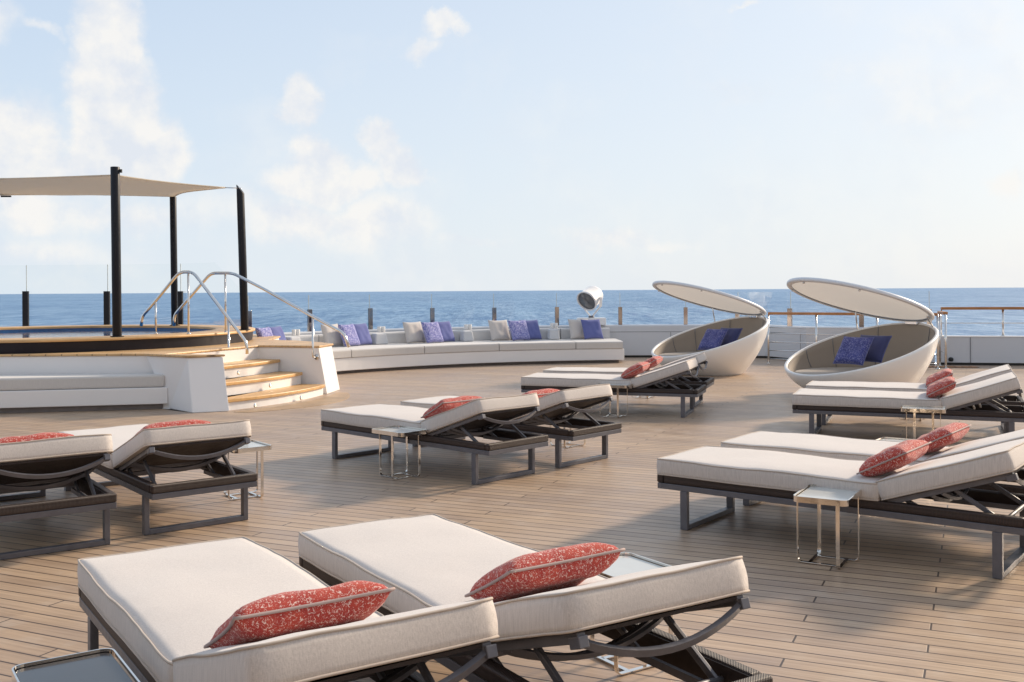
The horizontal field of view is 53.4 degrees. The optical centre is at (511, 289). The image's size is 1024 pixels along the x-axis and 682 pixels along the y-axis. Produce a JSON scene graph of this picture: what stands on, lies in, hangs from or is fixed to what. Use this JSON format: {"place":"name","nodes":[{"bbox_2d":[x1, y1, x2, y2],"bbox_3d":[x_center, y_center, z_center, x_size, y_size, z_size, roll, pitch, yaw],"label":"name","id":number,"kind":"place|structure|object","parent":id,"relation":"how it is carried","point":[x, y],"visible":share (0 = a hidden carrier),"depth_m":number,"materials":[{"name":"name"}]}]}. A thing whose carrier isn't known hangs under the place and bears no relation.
{"place":"outdoors","nodes":[
{"label":"outdoors","id":0,"kind":"place"},
{"bbox_2d":[0,357,1023,681],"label":"deck","id":1,"kind":"structure","parent":0,"point":[904,601],"depth_m":6.91,"materials":[{"name":"brown wood"}]},
{"bbox_2d":[0,434,116,559],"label":"sun lounger","id":2,"kind":"object","parent":1,"relation":"on","point":[42,465],"visible":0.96,"depth_m":6.28,"materials":[{"name":"fabric"}]},
{"bbox_2d":[0,432,73,443],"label":"lumbar cushion","id":3,"kind":"object","parent":2,"relation":"on","point":[38,436],"visible":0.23,"depth_m":6.48,"materials":[{"name":"red fabric"}]},
{"bbox_2d":[12,648,139,681],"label":"side table","id":4,"kind":"object","parent":1,"relation":"on","point":[104,665],"visible":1,"depth_m":3.25,"materials":[{"name":"silver glass"}]},
{"bbox_2d":[58,420,257,534],"bbox_3d":[-2.745,1.263,7.690,0.756,0.706,2.315,0,0,-38],"label":"sun lounger","id":5,"kind":"object","parent":1,"relation":"on","point":[150,452],"visible":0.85,"depth_m":6.95,"materials":[{"name":"fabric"}]},
{"bbox_2d":[134,419,210,435],"bbox_3d":[-2.422,1.018,7.241,0.516,0.140,0.329,0,-21,-38],"label":"lumbar cushion","id":6,"kind":"object","parent":5,"relation":"on","point":[174,423],"visible":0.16,"depth_m":7.14,"materials":[{"name":"red fabric"}]},
{"bbox_2d":[0,335,339,412],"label":"hot tub platform","id":7,"kind":"structure","parent":1,"relation":"on","point":[269,370],"depth_m":14.16,"materials":[{"name":"white paint"}]},
{"bbox_2d":[0,374,164,390],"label":"bench cushion","id":8,"kind":"object","parent":7,"relation":"on","point":[45,381],"visible":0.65,"depth_m":13.72,"materials":[{"name":"grey fabric"}]},
{"bbox_2d":[0,324,254,353],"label":"hot tub","id":9,"kind":"object","parent":7,"relation":"on","point":[50,339],"visible":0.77,"depth_m":15.77,"materials":[{"name":"brown wood"}]},
{"bbox_2d":[110,166,123,336],"bbox_3d":[-5.815,-0.560,14.959,0.192,2.501,0.192,0,0,0],"label":"sail post","id":10,"kind":"object","parent":9,"relation":"on","point":[115,171],"visible":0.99,"depth_m":14.90,"materials":[{"name":"black metal"}]},
{"bbox_2d":[170,197,179,325],"bbox_3d":[-6.582,-0.560,19.829,0.188,2.510,0.188,0,0,0],"label":"sail post","id":11,"kind":"object","parent":9,"relation":"on","point":[173,250],"visible":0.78,"depth_m":19.78,"materials":[{"name":"black metal"}]},
{"bbox_2d":[0,175,240,196],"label":"shade sail","id":12,"kind":"object","parent":11,"relation":"attached to","point":[88,185],"visible":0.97,"depth_m":18.14,"materials":[{"name":"fabric"}]},
{"bbox_2d":[236,185,250,329],"bbox_3d":[-4.568,-0.555,17.299,0.221,2.476,0.192,0,0,0],"label":"sail post","id":13,"kind":"object","parent":9,"relation":"on","point":[243,289],"visible":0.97,"depth_m":17.24,"materials":[{"name":"black metal"}]},
{"bbox_2d":[140,271,248,353],"bbox_3d":[-4.942,0.451,15.722,2.017,1.510,0.090,0,0,21],"label":"handrail","id":14,"kind":"object","parent":7,"relation":"attached to","point":[196,276],"visible":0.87,"depth_m":15.75,"materials":[{"name":"silver metal"}]},
{"bbox_2d":[172,272,349,359],"bbox_3d":[-4.002,0.394,16.132,3.285,1.390,0.138,0,0,20],"label":"handrail","id":15,"kind":"object","parent":7,"relation":"attached to","point":[316,356],"visible":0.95,"depth_m":16.08,"materials":[{"name":"silver metal"}]},
{"bbox_2d":[223,439,270,499],"bbox_3d":[-2.101,1.406,7.950,0.316,0.405,0.422,0,0,-38],"label":"side table","id":16,"kind":"object","parent":1,"relation":"on","point":[254,446],"visible":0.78,"depth_m":7.88,"materials":[{"name":"silver metal"}]},
{"bbox_2d":[77,536,499,681],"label":"sun lounger","id":17,"kind":"object","parent":1,"relation":"on","point":[162,614],"visible":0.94,"depth_m":3.36,"materials":[{"name":"fabric"}]},
{"bbox_2d":[203,580,395,648],"bbox_3d":[-0.657,1.016,3.156,0.516,0.141,0.329,0,-30,-34],"label":"lumbar cushion","id":18,"kind":"object","parent":17,"relation":"on","point":[275,615],"visible":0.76,"depth_m":3.04,"materials":[{"name":"red fabric"}]},
{"bbox_2d":[237,392,349,412],"bbox_3d":[-2.892,1.622,14.665,0.730,0.014,2.701,0,0,20],"label":"deck margin","id":19,"kind":"object","parent":1,"relation":"on","point":[336,397],"visible":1,"depth_m":14.47,"materials":[{"name":"brown wood"}]},
{"bbox_2d":[372,425,427,479],"bbox_3d":[-0.966,1.399,8.750,0.422,0.405,0.316,0,0,44],"label":"side table","id":20,"kind":"object","parent":1,"relation":"on","point":[399,431],"visible":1,"depth_m":8.71,"materials":[{"name":"silver metal"}]},
{"bbox_2d":[321,393,547,484],"bbox_3d":[-0.768,1.248,9.291,2.316,0.709,0.755,0,0,44],"label":"sun lounger","id":21,"kind":"object","parent":1,"relation":"on","point":[476,418],"visible":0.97,"depth_m":8.78,"materials":[{"name":"fabric"}]},
{"bbox_2d":[420,396,481,418],"bbox_3d":[-0.521,1.043,9.011,0.516,0.140,0.329,0,-28,-46],"label":"lumbar cushion","id":22,"kind":"object","parent":21,"relation":"on","point":[443,405],"visible":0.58,"depth_m":8.85,"materials":[{"name":"red fabric"}]},
{"bbox_2d":[285,328,623,373],"bbox_3d":[-1.514,1.255,21.389,9.174,0.710,2.607,0,0,-30],"label":"curved sofa","id":23,"kind":"object","parent":1,"relation":"on","point":[383,351],"visible":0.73,"depth_m":21.59,"materials":[{"name":"grey fabric"}]},
{"bbox_2d":[255,327,272,336],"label":"scatter cushion","id":24,"kind":"object","parent":23,"relation":"on","point":[264,332],"visible":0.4,"depth_m":19.21,"materials":[{"name":"blue fabric"}]},
{"bbox_2d":[270,326,285,339],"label":"scatter cushion","id":25,"kind":"object","parent":23,"relation":"on","point":[277,331],"visible":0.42,"depth_m":19.76,"materials":[{"name":"blue fabric"}]},
{"bbox_2d":[320,324,342,345],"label":"scatter cushion","id":26,"kind":"object","parent":23,"relation":"on","point":[331,335],"visible":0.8,"depth_m":20.64,"materials":[{"name":"fabric"}]},
{"bbox_2d":[338,324,359,346],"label":"scatter cushion","id":27,"kind":"object","parent":23,"relation":"on","point":[349,331],"visible":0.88,"depth_m":20.75,"materials":[{"name":"blue fabric"}]},
{"bbox_2d":[354,323,371,345],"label":"scatter cushion","id":28,"kind":"object","parent":23,"relation":"on","point":[363,333],"visible":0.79,"depth_m":21.16,"materials":[{"name":"blue fabric"}]},
{"bbox_2d":[403,321,424,343],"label":"scatter cushion","id":29,"kind":"object","parent":23,"relation":"on","point":[413,332],"visible":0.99,"depth_m":21.86,"materials":[{"name":"fabric"}]},
{"bbox_2d":[421,321,442,342],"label":"scatter cushion","id":30,"kind":"object","parent":23,"relation":"on","point":[432,331],"visible":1,"depth_m":21.87,"materials":[{"name":"blue fabric"}]},
{"bbox_2d":[438,321,454,341],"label":"scatter cushion","id":31,"kind":"object","parent":23,"relation":"on","point":[446,331],"visible":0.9,"depth_m":22.24,"materials":[{"name":"blue fabric"}]},
{"bbox_2d":[488,320,510,340],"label":"scatter cushion","id":32,"kind":"object","parent":23,"relation":"on","point":[499,330],"visible":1,"depth_m":22.71,"materials":[{"name":"fabric"}]},
{"bbox_2d":[508,320,529,340],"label":"scatter cushion","id":33,"kind":"object","parent":23,"relation":"on","point":[518,330],"visible":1,"depth_m":22.66,"materials":[{"name":"blue fabric"}]},
{"bbox_2d":[519,320,541,338],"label":"scatter cushion","id":34,"kind":"object","parent":23,"relation":"on","point":[533,329],"visible":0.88,"depth_m":22.95,"materials":[{"name":"blue fabric"}]},
{"bbox_2d":[568,319,587,338],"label":"scatter cushion","id":35,"kind":"object","parent":23,"relation":"on","point":[576,329],"visible":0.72,"depth_m":23.10,"materials":[{"name":"fabric"}]},
{"bbox_2d":[580,319,603,338],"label":"scatter cushion","id":36,"kind":"object","parent":23,"relation":"on","point":[592,329],"visible":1,"depth_m":22.99,"materials":[{"name":"blue fabric"}]},
{"bbox_2d":[400,384,621,467],"bbox_3d":[-0.065,1.243,10.047,2.314,0.712,0.756,0,0,43],"label":"sun lounger","id":37,"kind":"object","parent":1,"relation":"on","point":[555,407],"visible":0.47,"depth_m":9.39,"materials":[{"name":"fabric"}]},
{"bbox_2d":[522,388,559,397],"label":"lumbar cushion","id":38,"kind":"object","parent":37,"relation":"on","point":[542,392],"visible":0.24,"depth_m":9.64,"materials":[{"name":"red fabric"}]},
{"bbox_2d":[298,514,772,681],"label":"sun lounger","id":39,"kind":"object","parent":1,"relation":"on","point":[424,561],"visible":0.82,"depth_m":3.45,"materials":[{"name":"fabric"}]},
{"bbox_2d":[464,542,624,601],"bbox_3d":[0.123,1.031,3.705,0.516,0.137,0.329,0,-28,-35],"label":"lumbar cushion","id":40,"kind":"object","parent":39,"relation":"on","point":[548,570],"visible":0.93,"depth_m":3.60,"materials":[{"name":"red fabric"}]},
{"bbox_2d":[550,407,590,447],"bbox_3d":[0.569,1.389,10.420,0.422,0.405,0.316,0,0,43],"label":"side table","id":41,"kind":"object","parent":1,"relation":"on","point":[565,443],"visible":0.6,"depth_m":10.38,"materials":[{"name":"silver metal"}]},
{"bbox_2d":[253,324,934,364],"bbox_3d":[-2.609,1.234,21.918,22.648,0.765,3.511,0,0,-4],"label":"bulwark","id":42,"kind":"object","parent":1,"relation":"on","point":[641,340],"visible":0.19,"depth_m":23.34,"materials":[{"name":"paint"}]},
{"bbox_2d":[22,264,182,325],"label":"posts","id":43,"kind":"object","parent":42,"relation":"on","point":[25,306],"visible":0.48,"depth_m":21.64,"materials":[{"name":"black metal"}]},
{"bbox_2d":[248,292,931,331],"bbox_3d":[1.613,0.447,22.201,13.975,0.755,3.373,0,0,-4],"label":"short glass windscreen","id":44,"kind":"object","parent":42,"relation":"on","point":[432,319],"visible":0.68,"depth_m":22.21,"materials":[{"name":"clear glass"}]},
{"bbox_2d":[577,286,605,324],"bbox_3d":[1.850,0.363,23.761,0.681,0.920,0.632,0,0,0],"label":"searchlight","id":45,"kind":"object","parent":42,"relation":"on","point":[589,298],"visible":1,"depth_m":23.67,"materials":[{"name":"metal"}]},
{"bbox_2d":[521,357,705,417],"bbox_3d":[1.320,1.236,13.282,2.315,0.706,0.755,0,0,19],"label":"sun lounger","id":46,"kind":"object","parent":1,"relation":"on","point":[646,384],"visible":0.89,"depth_m":12.93,"materials":[{"name":"fabric"}]},
{"bbox_2d":[620,362,649,378],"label":"lumbar cushion","id":47,"kind":"object","parent":46,"relation":"on","point":[636,369],"visible":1,"depth_m":12.93,"materials":[{"name":"red fabric"}]},
{"bbox_2d":[595,383,631,417],"bbox_3d":[1.279,1.384,12.780,0.422,0.405,0.316,0,0,19],"label":"side table","id":48,"kind":"object","parent":1,"relation":"on","point":[617,386],"visible":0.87,"depth_m":12.69,"materials":[{"name":"silver metal"}]},
{"bbox_2d":[543,352,713,406],"bbox_3d":[1.639,1.232,14.362,2.315,0.710,0.756,0,0,19],"label":"sun lounger","id":49,"kind":"object","parent":1,"relation":"on","point":[708,382],"visible":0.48,"depth_m":14.20,"materials":[{"name":"fabric"}]},
{"bbox_2d":[644,356,663,370],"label":"lumbar cushion","id":50,"kind":"object","parent":49,"relation":"on","point":[654,361],"visible":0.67,"depth_m":14.07,"materials":[{"name":"red fabric"}]},
{"bbox_2d":[590,552,672,674],"bbox_3d":[0.509,1.389,4.360,0.316,0.405,0.422,0,0,-34],"label":"side table","id":51,"kind":"object","parent":1,"relation":"on","point":[624,563],"visible":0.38,"depth_m":4.39,"materials":[{"name":"silver metal"}]},
{"bbox_2d":[632,396,654,397],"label":"side table","id":52,"kind":"object","parent":1,"relation":"on","point":[643,396],"visible":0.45,"depth_m":15.02,"materials":[{"name":"silver metal"}]},
{"bbox_2d":[651,281,768,375],"bbox_3d":[3.735,0.697,19.250,2.220,1.757,2.120,0,0,-25],"label":"pod daybed","id":53,"kind":"object","parent":1,"relation":"on","point":[738,356],"visible":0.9,"depth_m":19.03,"materials":[{"name":"paint"}]},
{"bbox_2d":[697,328,727,349],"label":"scatter cushion","id":54,"kind":"object","parent":53,"relation":"on","point":[712,338],"visible":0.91,"depth_m":18.86,"materials":[{"name":"blue fabric"}]},
{"bbox_2d":[721,327,742,345],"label":"scatter cushion","id":55,"kind":"object","parent":53,"relation":"on","point":[732,334],"visible":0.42,"depth_m":19.02,"materials":[{"name":"blue fabric"}]},
{"bbox_2d":[793,484,861,568],"bbox_3d":[1.845,1.381,5.935,0.316,0.405,0.422,0,0,30],"label":"side table","id":56,"kind":"object","parent":1,"relation":"on","point":[817,495],"visible":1,"depth_m":5.92,"materials":[{"name":"silver metal"}]},
{"bbox_2d":[657,438,1023,579],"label":"sun lounger","id":57,"kind":"object","parent":1,"relation":"on","point":[730,474],"visible":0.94,"depth_m":6.12,"materials":[{"name":"fabric"}]},
{"bbox_2d":[856,440,930,476],"bbox_3d":[2.336,1.024,6.212,0.329,0.140,0.516,-34,-20,33],"label":"lumbar cushion","id":58,"kind":"object","parent":57,"relation":"on","point":[896,456],"visible":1,"depth_m":6.06,"materials":[{"name":"red fabric"}]},
{"bbox_2d":[767,312,939,368],"bbox_3d":[6.903,1.008,20.794,3.443,1.095,0.090,0,0,31],"label":"deck railing","id":59,"kind":"object","parent":1,"relation":"on","point":[822,313],"visible":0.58,"depth_m":21.16,"materials":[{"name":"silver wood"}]},
{"bbox_2d":[784,277,938,387],"bbox_3d":[5.165,0.688,15.100,2.220,1.757,2.120,0,0,-25],"label":"pod daybed","id":60,"kind":"object","parent":1,"relation":"on","point":[910,350],"visible":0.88,"depth_m":15.15,"materials":[{"name":"paint"}]},
{"bbox_2d":[833,336,873,365],"bbox_3d":[4.985,0.885,14.851,0.159,0.488,0.508,42,-24,-29],"label":"scatter cushion","id":61,"kind":"object","parent":60,"relation":"on","point":[853,350],"visible":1,"depth_m":14.77,"materials":[{"name":"blue fabric"}]},
{"bbox_2d":[860,335,891,362],"bbox_3d":[5.314,0.866,15.050,0.508,0.488,0.163,0,-38,50],"label":"scatter cushion","id":62,"kind":"object","parent":60,"relation":"on","point":[877,349],"visible":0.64,"depth_m":14.90,"materials":[{"name":"blue fabric"}]},
{"bbox_2d":[721,429,1023,505],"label":"sun lounger","id":63,"kind":"object","parent":1,"relation":"on","point":[835,446],"visible":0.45,"depth_m":7.27,"materials":[{"name":"fabric"}]},
{"bbox_2d":[916,422,971,453],"bbox_3d":[2.937,1.022,6.989,0.329,0.140,0.516,-34,-20,33],"label":"lumbar cushion","id":64,"kind":"object","parent":63,"relation":"on","point":[939,438],"visible":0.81,"depth_m":6.82,"materials":[{"name":"red fabric"}]},
{"bbox_2d":[876,437,915,441],"bbox_3d":[3.039,1.373,7.870,0.422,0.405,0.316,0,0,38],"label":"side table","id":65,"kind":"object","parent":1,"relation":"on","point":[893,439],"visible":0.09,"depth_m":8.04,"materials":[{"name":"silver metal"}]},
{"bbox_2d":[792,371,1023,433],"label":"sun lounger","id":66,"kind":"object","parent":1,"relation":"on","point":[963,402],"visible":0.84,"depth_m":10.56,"materials":[{"name":"fabric"}]},
{"bbox_2d":[926,376,955,397],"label":"lumbar cushion","id":67,"kind":"object","parent":66,"relation":"on","point":[941,387],"visible":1,"depth_m":10.45,"materials":[{"name":"red fabric"}]},
{"bbox_2d":[806,364,1023,432],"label":"sun lounger","id":68,"kind":"object","parent":1,"relation":"on","point":[962,381],"visible":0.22,"depth_m":11.66,"materials":[{"name":"fabric"}]},
{"bbox_2d":[925,369,952,386],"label":"lumbar cushion","id":69,"kind":"object","parent":68,"relation":"on","point":[937,376],"visible":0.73,"depth_m":11.51,"materials":[{"name":"red fabric"}]},
{"bbox_2d":[900,405,946,438],"bbox_3d":[4.079,1.366,10.080,0.422,0.405,0.316,0,0,23],"label":"side table","id":70,"kind":"object","parent":1,"relation":"on","point":[914,409],"visible":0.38,"depth_m":10.08,"materials":[{"name":"silver metal"}]},
{"bbox_2d":[937,311,947,368],"bbox_3d":[8.627,0.987,20.375,0.090,1.115,0.865,0,0,15],"label":"gate railing","id":71,"kind":"object","parent":1,"relation":"on","point":[944,313],"visible":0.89,"depth_m":20.00,"materials":[{"name":"silver metal"}]},
{"bbox_2d":[936,336,1023,365],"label":"bulwark","id":72,"kind":"object","parent":1,"relation":"on","point":[983,350],"visible":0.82,"depth_m":20.76,"materials":[{"name":"paint"}]},
{"bbox_2d":[940,307,1023,335],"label":"bulwark rail","id":73,"kind":"object","parent":72,"relation":"on","point":[982,308],"visible":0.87,"depth_m":20.81,"materials":[{"name":"brown wood"}]},
{"bbox_2d":[0,288,1023,364],"bbox_3d":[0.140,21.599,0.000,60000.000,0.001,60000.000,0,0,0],"label":"sea","id":74,"kind":"structure","parent":0,"point":[395,309],"depth_m":1207.26,"materials":[{"name":"liquid"}]},
{"bbox_2d":[0,0,1023,293],"label":"sky","id":75,"kind":"structure","parent":0,"point":[369,145],"materials":[{"name":"blue"}]},
{"bbox_2d":[928,366,978,367],"bbox_3d":[8.710,1.537,20.350,1.140,0.011,0.280,0,0,10],"label":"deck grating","id":76,"kind":"object","parent":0,"point":[953,367],"visible":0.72,"depth_m":20.27,"materials":[{"name":"brown wood"}]}
]}

